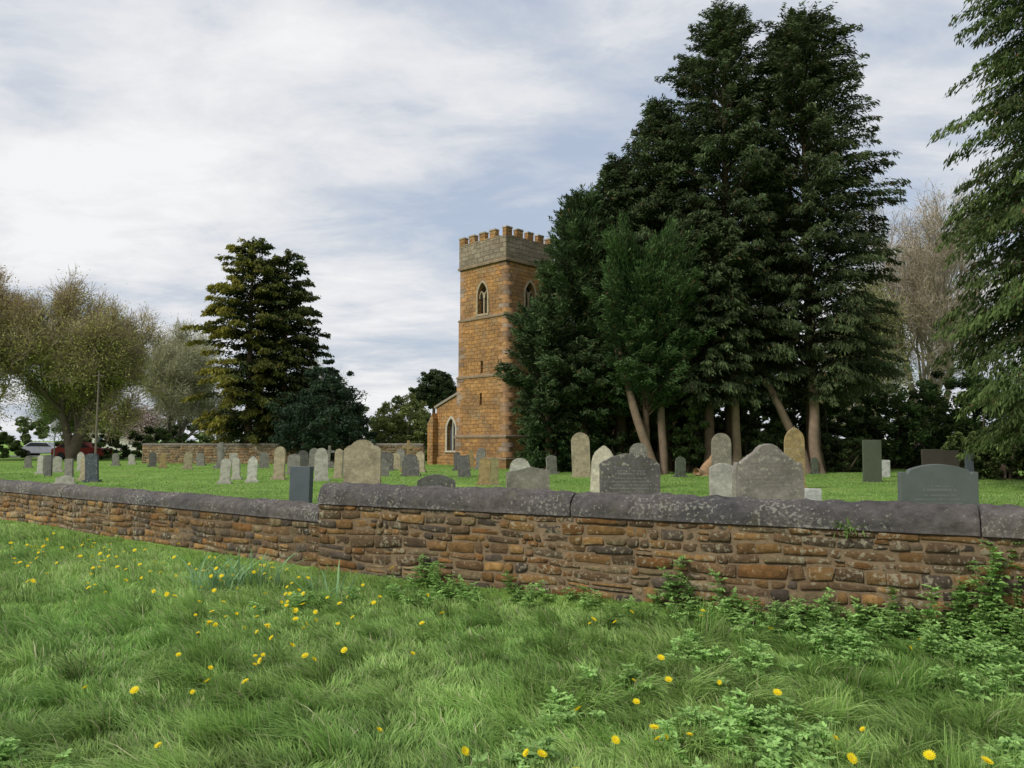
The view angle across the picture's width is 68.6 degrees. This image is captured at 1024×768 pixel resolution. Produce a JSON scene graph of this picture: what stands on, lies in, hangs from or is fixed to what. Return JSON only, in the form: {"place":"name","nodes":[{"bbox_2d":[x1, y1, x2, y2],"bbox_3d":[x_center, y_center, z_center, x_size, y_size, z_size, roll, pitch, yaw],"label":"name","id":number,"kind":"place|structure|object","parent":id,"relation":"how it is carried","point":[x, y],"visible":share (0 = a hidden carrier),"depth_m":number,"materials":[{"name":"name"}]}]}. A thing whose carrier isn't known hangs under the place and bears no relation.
{"place":"outdoors","nodes":[
{"label":"outdoors","id":0,"kind":"place"},
{"bbox_2d":[22,442,55,455],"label":"parked car","id":1,"kind":"object","parent":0,"point":[32,448],"visible":0.44,"depth_m":74.88,"materials":[{"name":"metal"}]},
{"bbox_2d":[0,520,1023,767],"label":"meadow grass","id":2,"kind":"structure","parent":0,"point":[230,726],"depth_m":5.09,"materials":[{"name":"green plant"}]},
{"bbox_2d":[0,441,1023,767],"bbox_3d":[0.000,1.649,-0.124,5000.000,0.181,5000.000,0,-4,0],"label":"grass ground","id":3,"kind":"structure","parent":0,"point":[10,461],"depth_m":8.58,"materials":[{"name":"green plant"}]},
{"bbox_2d":[0,265,44,429],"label":"beech tree","id":4,"kind":"object","parent":3,"relation":"on","point":[10,305],"visible":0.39,"depth_m":56.87,"materials":[{"name":"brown plant"}]},
{"bbox_2d":[34,455,44,473],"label":"gravestone","id":5,"kind":"object","parent":3,"relation":"on","point":[40,464],"visible":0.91,"depth_m":35.75,"materials":[{"name":"stone"}]},
{"bbox_2d":[44,455,52,475],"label":"gravestone","id":6,"kind":"object","parent":3,"relation":"on","point":[48,463],"visible":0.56,"depth_m":33.78,"materials":[{"name":"stone"}]},
{"bbox_2d":[52,456,63,471],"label":"gravestone","id":7,"kind":"object","parent":3,"relation":"on","point":[57,463],"visible":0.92,"depth_m":37.74,"materials":[{"name":"stone"}]},
{"bbox_2d":[54,475,77,484],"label":"gravestone","id":8,"kind":"object","parent":3,"relation":"on","point":[65,479],"visible":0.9,"depth_m":26.77,"materials":[{"name":"stone"}]},
{"bbox_2d":[64,459,73,476],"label":"gravestone","id":9,"kind":"object","parent":3,"relation":"on","point":[68,467],"visible":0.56,"depth_m":32.77,"materials":[{"name":"stone"}]},
{"bbox_2d":[10,368,133,447],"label":"elder tree","id":10,"kind":"object","parent":3,"relation":"on","point":[50,416],"visible":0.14,"depth_m":65.91,"materials":[{"name":"green plant"}]},
{"bbox_2d":[76,457,84,480],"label":"gravestone","id":11,"kind":"object","parent":3,"relation":"on","point":[82,472],"visible":0.38,"depth_m":29.79,"materials":[{"name":"stone"}]},
{"bbox_2d":[51,442,111,459],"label":"parked car","id":12,"kind":"object","parent":3,"relation":"on","point":[86,448],"visible":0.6,"depth_m":62.97,"materials":[{"name":"metal"}]},
{"bbox_2d":[0,265,179,459],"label":"beech tree","id":13,"kind":"object","parent":3,"relation":"on","point":[70,355],"visible":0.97,"depth_m":58.68,"materials":[{"name":"green plant"}]},
{"bbox_2d":[82,453,101,481],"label":"gravestone","id":14,"kind":"object","parent":3,"relation":"on","point":[91,467],"visible":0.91,"depth_m":28.79,"materials":[{"name":"stone"}]},
{"bbox_2d":[93,370,103,453],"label":"telegraph pole","id":15,"kind":"object","parent":3,"relation":"on","point":[96,429],"visible":0.88,"depth_m":56.44,"materials":[{"name":"brown wood"}]},
{"bbox_2d":[110,399,166,451],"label":"blossom tree","id":16,"kind":"object","parent":3,"relation":"on","point":[147,420],"visible":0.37,"depth_m":82.42,"materials":[{"name":"white plant"}]},
{"bbox_2d":[0,424,317,459],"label":"hedge","id":17,"kind":"object","parent":3,"relation":"on","point":[16,446],"visible":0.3,"depth_m":66.09,"materials":[{"name":"green plant"}]},
{"bbox_2d":[0,491,318,564],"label":"stone wall","id":18,"kind":"structure","parent":3,"relation":"on","point":[294,536],"depth_m":11.42,"materials":[{"name":"brown stone"}]},
{"bbox_2d":[0,492,318,567],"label":"stones","id":19,"kind":"object","parent":18,"relation":"in","point":[213,538],"visible":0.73,"depth_m":11.53,"materials":[{"name":"brown stone"}]},
{"bbox_2d":[0,479,318,521],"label":"coping","id":20,"kind":"object","parent":18,"relation":"on","point":[285,509],"visible":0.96,"depth_m":11.54,"materials":[{"name":"stone"}]},
{"bbox_2d":[182,451,193,468],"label":"gravestone","id":21,"kind":"object","parent":3,"relation":"on","point":[188,458],"visible":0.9,"depth_m":41.74,"materials":[{"name":"stone"}]},
{"bbox_2d":[136,313,242,442],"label":"willow tree","id":22,"kind":"object","parent":3,"relation":"on","point":[180,364],"visible":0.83,"depth_m":72.79,"materials":[{"name":"green plant"}]},
{"bbox_2d":[0,395,436,444],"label":"distant tree line","id":23,"kind":"object","parent":3,"relation":"on","point":[25,437],"visible":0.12,"depth_m":122.05,"materials":[{"name":"green plant"}]},
{"bbox_2d":[213,442,227,468],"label":"gravestone cross","id":24,"kind":"object","parent":3,"relation":"on","point":[218,464],"visible":0.69,"depth_m":42.76,"materials":[{"name":"stone"}]},
{"bbox_2d":[217,458,232,483],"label":"gravestone","id":25,"kind":"object","parent":3,"relation":"on","point":[225,470],"visible":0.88,"depth_m":27.78,"materials":[{"name":"stone"}]},
{"bbox_2d":[230,457,242,479],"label":"gravestone","id":26,"kind":"object","parent":3,"relation":"on","point":[236,472],"visible":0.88,"depth_m":30.76,"materials":[{"name":"stone"}]},
{"bbox_2d":[180,236,315,445],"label":"spruce tree","id":27,"kind":"object","parent":3,"relation":"on","point":[243,391],"visible":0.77,"depth_m":54.14,"materials":[{"name":"green plant"}]},
{"bbox_2d":[245,456,258,482],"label":"gravestone","id":28,"kind":"object","parent":3,"relation":"on","point":[252,469],"visible":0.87,"depth_m":28.80,"materials":[{"name":"stone"}]},
{"bbox_2d":[258,452,269,467],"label":"gravestone","id":29,"kind":"object","parent":3,"relation":"on","point":[263,459],"visible":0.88,"depth_m":43.75,"materials":[{"name":"stone"}]},
{"bbox_2d":[174,547,360,604],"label":"daffodil leaves","id":30,"kind":"object","parent":3,"relation":"on","point":[215,577],"visible":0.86,"depth_m":8.32,"materials":[{"name":"green plant"}]},
{"bbox_2d":[270,446,286,479],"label":"gravestone","id":31,"kind":"object","parent":3,"relation":"on","point":[279,462],"visible":0.88,"depth_m":30.78,"materials":[{"name":"stone"}]},
{"bbox_2d":[142,445,424,463],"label":"stone wall","id":32,"kind":"structure","parent":3,"relation":"on","point":[177,450],"depth_m":52.38,"materials":[{"name":"brown stone"}]},
{"bbox_2d":[142,443,424,445],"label":"coping","id":33,"kind":"object","parent":32,"relation":"on","point":[376,444],"visible":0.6,"depth_m":52.01,"materials":[{"name":"stone"}]},
{"bbox_2d":[239,249,334,439],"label":"spruce tree","id":34,"kind":"object","parent":3,"relation":"on","point":[301,339],"visible":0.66,"depth_m":55.12,"materials":[{"name":"green plant"}]},
{"bbox_2d":[285,454,300,473],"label":"gravestone","id":35,"kind":"object","parent":3,"relation":"on","point":[294,460],"visible":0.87,"depth_m":35.76,"materials":[{"name":"stone"}]},
{"bbox_2d":[289,466,313,502],"bbox_3d":[-5.160,2.630,18.366,0.579,1.220,0.160,-2,-6,20],"label":"gravestone","id":36,"kind":"object","parent":3,"relation":"on","point":[301,484],"visible":0.56,"depth_m":18.30,"materials":[{"name":"stone"}]},
{"bbox_2d":[298,450,308,466],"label":"gravestone","id":37,"kind":"object","parent":3,"relation":"on","point":[303,454],"visible":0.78,"depth_m":37.78,"materials":[{"name":"stone"}]},
{"bbox_2d":[309,448,316,470],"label":"gravestone","id":38,"kind":"object","parent":3,"relation":"on","point":[312,451],"visible":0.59,"depth_m":39.74,"materials":[{"name":"stone"}]},
{"bbox_2d":[264,359,377,460],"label":"holly tree","id":39,"kind":"object","parent":3,"relation":"on","point":[326,430],"visible":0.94,"depth_m":50.85,"materials":[{"name":"green plant"}]},
{"bbox_2d":[313,448,329,480],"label":"gravestone","id":40,"kind":"object","parent":3,"relation":"on","point":[321,464],"visible":0.86,"depth_m":29.81,"materials":[{"name":"stone"}]},
{"bbox_2d":[331,449,342,478],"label":"gravestone","id":41,"kind":"object","parent":3,"relation":"on","point":[338,464],"visible":0.88,"depth_m":31.78,"materials":[{"name":"stone"}]},
{"bbox_2d":[343,440,381,483],"bbox_3d":[-3.569,2.265,17.908,1.017,1.872,0.260,0,-7,0],"label":"gravestone","id":42,"kind":"object","parent":3,"relation":"on","point":[362,461],"visible":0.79,"depth_m":17.89,"materials":[{"name":"stone"}]},
{"bbox_2d":[381,458,389,475],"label":"gravestone","id":43,"kind":"object","parent":3,"relation":"on","point":[384,469],"visible":0.44,"depth_m":33.80,"materials":[{"name":"stone"}]},
{"bbox_2d":[382,452,394,470],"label":"gravestone","id":44,"kind":"object","parent":3,"relation":"on","point":[388,457],"visible":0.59,"depth_m":39.73,"materials":[{"name":"stone"}]},
{"bbox_2d":[360,392,430,460],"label":"hawthorn bush","id":45,"kind":"object","parent":3,"relation":"on","point":[395,425],"visible":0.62,"depth_m":59.44,"materials":[{"name":"green plant"}]},
{"bbox_2d":[400,454,420,475],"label":"gravestone","id":46,"kind":"object","parent":3,"relation":"on","point":[410,464],"visible":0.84,"depth_m":33.78,"materials":[{"name":"stone"}]},
{"bbox_2d":[416,451,426,472],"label":"gravestone","id":47,"kind":"object","parent":3,"relation":"on","point":[420,455],"visible":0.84,"depth_m":37.76,"materials":[{"name":"stone"}]},
{"bbox_2d":[408,369,456,413],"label":"tree","id":48,"kind":"object","parent":3,"relation":"on","point":[440,387],"visible":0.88,"depth_m":79.12,"materials":[{"name":"green plant"}]},
{"bbox_2d":[417,474,455,487],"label":"gravestone","id":49,"kind":"object","parent":3,"relation":"on","point":[436,479],"visible":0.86,"depth_m":16.83,"materials":[{"name":"stone"}]},
{"bbox_2d":[456,455,470,476],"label":"gravestone","id":50,"kind":"object","parent":3,"relation":"on","point":[463,464],"visible":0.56,"depth_m":32.79,"materials":[{"name":"stone"}]},
{"bbox_2d":[474,448,485,468],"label":"gravestone","id":51,"kind":"object","parent":3,"relation":"on","point":[480,453],"visible":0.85,"depth_m":41.75,"materials":[{"name":"stone"}]},
{"bbox_2d":[476,457,490,485],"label":"gravestone","id":52,"kind":"object","parent":3,"relation":"on","point":[484,471],"visible":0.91,"depth_m":26.78,"materials":[{"name":"stone"}]},
{"bbox_2d":[489,457,500,485],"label":"gravestone","id":53,"kind":"object","parent":3,"relation":"on","point":[494,471],"visible":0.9,"depth_m":26.80,"materials":[{"name":"stone"}]},
{"bbox_2d":[9,532,992,767],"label":"dandelion flowers","id":54,"kind":"object","parent":3,"relation":"on","point":[929,754],"visible":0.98,"depth_m":5.73,"materials":[{"name":"yellow plant"}]},
{"bbox_2d":[0,582,1023,767],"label":"nettle plants","id":55,"kind":"object","parent":3,"relation":"on","point":[775,754],"visible":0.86,"depth_m":4.49,"materials":[{"name":"green plant"}]},
{"bbox_2d":[509,458,529,471],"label":"gravestone","id":56,"kind":"object","parent":3,"relation":"on","point":[518,463],"visible":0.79,"depth_m":21.85,"materials":[{"name":"stone"}]},
{"bbox_2d":[506,467,549,488],"bbox_3d":[0.312,2.305,14.873,1.001,1.331,0.280,1,-5,-9],"label":"gravestone","id":57,"kind":"object","parent":3,"relation":"on","point":[530,478],"visible":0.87,"depth_m":14.84,"materials":[{"name":"stone"}]},
{"bbox_2d":[492,288,590,468],"bbox_3d":[1.814,-0.074,37.861,4.728,9.425,4.576,-3,-5,32],"label":"cypress tree","id":58,"kind":"object","parent":3,"relation":"on","point":[525,332],"visible":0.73,"depth_m":36.97,"materials":[{"name":"green plant"}]},
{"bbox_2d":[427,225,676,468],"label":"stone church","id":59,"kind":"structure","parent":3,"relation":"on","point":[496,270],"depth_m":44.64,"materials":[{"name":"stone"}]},
{"bbox_2d":[445,416,456,451],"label":"aisle window frame","id":60,"kind":"structure","parent":59,"relation":"in","point":[448,421],"depth_m":49.49,"materials":[{"name":"stone"}]},
{"bbox_2d":[475,279,536,316],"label":"belfry window frames","id":61,"kind":"structure","parent":59,"relation":"in","point":[526,293],"depth_m":44.99,"materials":[{"name":"stone"}]},
{"bbox_2d":[546,455,558,473],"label":"gravestone","id":62,"kind":"object","parent":3,"relation":"on","point":[551,463],"visible":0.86,"depth_m":35.74,"materials":[{"name":"stone"}]},
{"bbox_2d":[522,398,622,471],"bbox_3d":[3.188,2.789,38.341,5.303,4.289,4.255,0,-4,0],"label":"laurel bush","id":63,"kind":"object","parent":3,"relation":"on","point":[535,456],"visible":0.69,"depth_m":37.61,"materials":[{"name":"green plant"}]},
{"bbox_2d":[571,432,590,476],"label":"gravestone","id":64,"kind":"object","parent":3,"relation":"on","point":[580,450],"visible":0.87,"depth_m":32.81,"materials":[{"name":"stone"}]},
{"bbox_2d":[511,183,656,465],"bbox_3d":[3.645,-2.867,38.415,7.440,15.079,7.718,2,-5,-24],"label":"cypress tree","id":65,"kind":"object","parent":3,"relation":"on","point":[574,245],"visible":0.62,"depth_m":37.17,"materials":[{"name":"green plant"}]},
{"bbox_2d":[590,446,613,492],"bbox_3d":[2.145,2.338,17.845,0.688,1.748,0.240,3,-2,12],"label":"gravestone","id":66,"kind":"object","parent":3,"relation":"on","point":[601,454],"visible":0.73,"depth_m":17.83,"materials":[{"name":"stone"}]},
{"bbox_2d":[574,152,664,453],"bbox_3d":[5.817,-3.885,40.081,7.197,17.359,6.365,3,-5,-31],"label":"cypress tree","id":67,"kind":"object","parent":3,"relation":"on","point":[616,186],"visible":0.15,"depth_m":39.41,"materials":[{"name":"green plant"}]},
{"bbox_2d":[599,453,659,494],"bbox_3d":[1.868,1.917,11.884,1.079,1.632,0.280,0,-4,0],"label":"gravestone","id":68,"kind":"object","parent":3,"relation":"on","point":[627,473],"visible":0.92,"depth_m":11.85,"materials":[{"name":"stone"}]},
{"bbox_2d":[629,443,647,456],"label":"gravestone","id":69,"kind":"object","parent":3,"relation":"on","point":[638,448],"visible":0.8,"depth_m":24.88,"materials":[{"name":"stone"}]},
{"bbox_2d":[578,210,717,440],"bbox_3d":[6.307,-1.823,36.083,6.423,12.646,6.297,0,-4,0],"label":"cypress tree","id":70,"kind":"object","parent":3,"relation":"on","point":[649,276],"visible":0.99,"depth_m":34.86,"materials":[{"name":"green plant"}]},
{"bbox_2d":[613,93,724,471],"bbox_3d":[7.964,-5.425,40.090,7.993,20.432,7.561,3,-5,-31],"label":"cypress tree","id":71,"kind":"object","parent":3,"relation":"on","point":[649,175],"visible":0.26,"depth_m":39.06,"materials":[{"name":"green plant"}]},
{"bbox_2d":[318,504,1023,635],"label":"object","id":72,"kind":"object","parent":3,"relation":"on","point":[733,542],"visible":0.2,"depth_m":7.52,"materials":[{"name":"brown stone"}]},
{"bbox_2d":[317,482,1023,538],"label":"coping","id":73,"kind":"object","parent":72,"relation":"on","point":[992,520],"visible":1,"depth_m":7.34,"materials":[{"name":"stone"}]},
{"bbox_2d":[831,517,865,538],"bbox_3d":[2.994,1.283,6.672,0.302,0.202,0.120,-3,-5,30],"label":"wall fern","id":74,"kind":"object","parent":73,"relation":"attached to","point":[845,531],"depth_m":6.69,"materials":[{"name":"green plant"}]},
{"bbox_2d":[318,505,1023,639],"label":"stones","id":75,"kind":"object","parent":72,"relation":"in","point":[365,539],"visible":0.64,"depth_m":7.46,"materials":[{"name":"brown stone"}]},
{"bbox_2d":[673,456,687,476],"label":"gravestone","id":76,"kind":"object","parent":3,"relation":"on","point":[680,466],"visible":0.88,"depth_m":32.78,"materials":[{"name":"stone"}]},
{"bbox_2d":[513,389,863,469],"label":"ivy thicket","id":77,"kind":"object","parent":3,"relation":"on","point":[748,421],"visible":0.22,"depth_m":40.62,"materials":[{"name":"green plant"}]},
{"bbox_2d":[665,379,718,472],"bbox_3d":[9.031,1.985,37.342,2.881,4.934,3.338,0,-4,0],"label":"ivy bush","id":78,"kind":"object","parent":3,"relation":"on","point":[684,448],"visible":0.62,"depth_m":36.85,"materials":[{"name":"green plant"}]},
{"bbox_2d":[378,560,1023,656],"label":"cow parsley plants","id":79,"kind":"object","parent":3,"relation":"on","point":[877,623],"visible":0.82,"depth_m":6.52,"materials":[{"name":"green plant"}]},
{"bbox_2d":[693,455,711,475],"bbox_3d":[9.102,3.680,34.568,1.683,1.567,0.852,2,-5,-22],"label":"fallen log","id":80,"kind":"object","parent":3,"relation":"on","point":[703,470],"visible":0.32,"depth_m":34.30,"materials":[{"name":"brown wood"}]},
{"bbox_2d":[654,207,764,462],"bbox_3d":[9.599,-2.051,36.904,6.150,13.224,5.868,0,-4,0],"label":"cypress tree","id":81,"kind":"object","parent":3,"relation":"on","point":[717,304],"visible":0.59,"depth_m":35.59,"materials":[{"name":"green plant"}]},
{"bbox_2d":[412,540,1023,638],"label":"tall wall weeds","id":82,"kind":"object","parent":3,"relation":"on","point":[987,605],"depth_m":6.18,"materials":[{"name":"green plant"}]},
{"bbox_2d":[615,348,825,474],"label":"cypress stems","id":83,"kind":"object","parent":3,"relation":"on","point":[813,441],"visible":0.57,"depth_m":36.10,"materials":[{"name":"brown plant"}]},
{"bbox_2d":[709,463,732,496],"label":"gravestone","id":84,"kind":"object","parent":3,"relation":"on","point":[720,479],"visible":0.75,"depth_m":12.88,"materials":[{"name":"stone"}]},
{"bbox_2d":[711,433,731,464],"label":"gravestone","id":85,"kind":"object","parent":3,"relation":"on","point":[720,447],"visible":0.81,"depth_m":24.84,"materials":[{"name":"stone"}]},
{"bbox_2d":[593,421,866,471],"bbox_3d":[10.865,3.237,37.913,13.930,2.800,3.154,0,-4,-4],"label":"bramble bush","id":86,"kind":"object","parent":3,"relation":"on","point":[850,453],"visible":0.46,"depth_m":37.61,"materials":[{"name":"green plant"}]},
{"bbox_2d":[649,0,812,461],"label":"cypress tree","id":87,"kind":"object","parent":3,"relation":"on","point":[726,35],"visible":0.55,"depth_m":37.92,"materials":[{"name":"green plant"}]},
{"bbox_2d":[732,444,803,499],"bbox_3d":[3.721,1.779,10.894,1.154,1.823,0.290,0,-4,-2],"label":"gravestone","id":88,"kind":"object","parent":3,"relation":"on","point":[767,471],"visible":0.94,"depth_m":10.85,"materials":[{"name":"stone"}]},
{"bbox_2d":[784,427,807,487],"bbox_3d":[9.348,2.579,24.841,0.792,2.298,0.240,0,-2,0],"label":"gravestone","id":89,"kind":"object","parent":3,"relation":"on","point":[794,445],"visible":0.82,"depth_m":24.81,"materials":[{"name":"stone"}]},
{"bbox_2d":[686,0,914,472],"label":"cypress tree","id":90,"kind":"object","parent":3,"relation":"on","point":[806,69],"visible":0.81,"depth_m":37.04,"materials":[{"name":"green plant"}]},
{"bbox_2d":[804,488,821,500],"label":"gravestone","id":91,"kind":"object","parent":3,"relation":"on","point":[813,493],"visible":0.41,"depth_m":11.86,"materials":[{"name":"stone"}]},
{"bbox_2d":[809,457,820,473],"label":"gravestone","id":92,"kind":"object","parent":3,"relation":"on","point":[814,465],"visible":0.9,"depth_m":35.77,"materials":[{"name":"stone"}]},
{"bbox_2d":[862,440,881,481],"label":"gravestone","id":93,"kind":"object","parent":3,"relation":"on","point":[872,460],"visible":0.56,"depth_m":28.78,"materials":[{"name":"stone"}]},
{"bbox_2d":[817,266,932,440],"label":"ash tree","id":94,"kind":"object","parent":3,"relation":"on","point":[889,322],"visible":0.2,"depth_m":56.68,"materials":[{"name":"brown plant"}]},
{"bbox_2d":[882,460,889,476],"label":"gravestone","id":95,"kind":"object","parent":3,"relation":"on","point":[885,468],"visible":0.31,"depth_m":32.75,"materials":[{"name":"stone"}]},
{"bbox_2d":[758,365,1021,468],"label":"yew shrubbery","id":96,"kind":"object","parent":3,"relation":"on","point":[905,452],"visible":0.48,"depth_m":42.05,"materials":[{"name":"green plant"}]},
{"bbox_2d":[921,449,942,464],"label":"gravestone","id":97,"kind":"object","parent":3,"relation":"on","point":[931,456],"visible":0.45,"depth_m":29.84,"materials":[{"name":"stone"}]},
{"bbox_2d":[860,175,1012,444],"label":"ash tree","id":98,"kind":"object","parent":3,"relation":"on","point":[920,282],"visible":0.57,"depth_m":58.94,"materials":[{"name":"brown bark"}]},
{"bbox_2d":[897,464,978,505],"bbox_3d":[5.609,1.832,9.871,1.017,1.550,0.092,0,-2,0],"label":"gravestone","id":99,"kind":"object","parent":3,"relation":"on","point":[938,484],"visible":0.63,"depth_m":9.85,"materials":[{"name":"stone"}]},
{"bbox_2d":[943,451,959,466],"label":"gravestone","id":100,"kind":"object","parent":3,"relation":"on","point":[949,457],"visible":0.45,"depth_m":29.84,"materials":[{"name":"stone"}]},
{"bbox_2d":[964,451,973,471],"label":"gravestone","id":101,"kind":"object","parent":3,"relation":"on","point":[969,465],"visible":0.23,"depth_m":29.82,"materials":[{"name":"stone"}]},
{"bbox_2d":[927,0,1023,462],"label":"cypress tree","id":102,"kind":"object","parent":3,"relation":"on","point":[1006,201],"visible":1,"depth_m":25.16,"materials":[{"name":"green plant"}]},
{"bbox_2d":[941,426,1023,479],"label":"shrub border","id":103,"kind":"object","parent":3,"relation":"on","point":[1008,469],"visible":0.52,"depth_m":30.78,"materials":[{"name":"green plant"}]},
{"bbox_2d":[0,461,1023,506],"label":"churchyard grass","id":104,"kind":"structure","parent":0,"point":[431,468],"depth_m":28.05,"materials":[{"name":"green plant"}]},
{"bbox_2d":[0,0,1023,440],"label":"sky","id":105,"kind":"structure","parent":0,"point":[362,140],"materials":[{"name":"white"}]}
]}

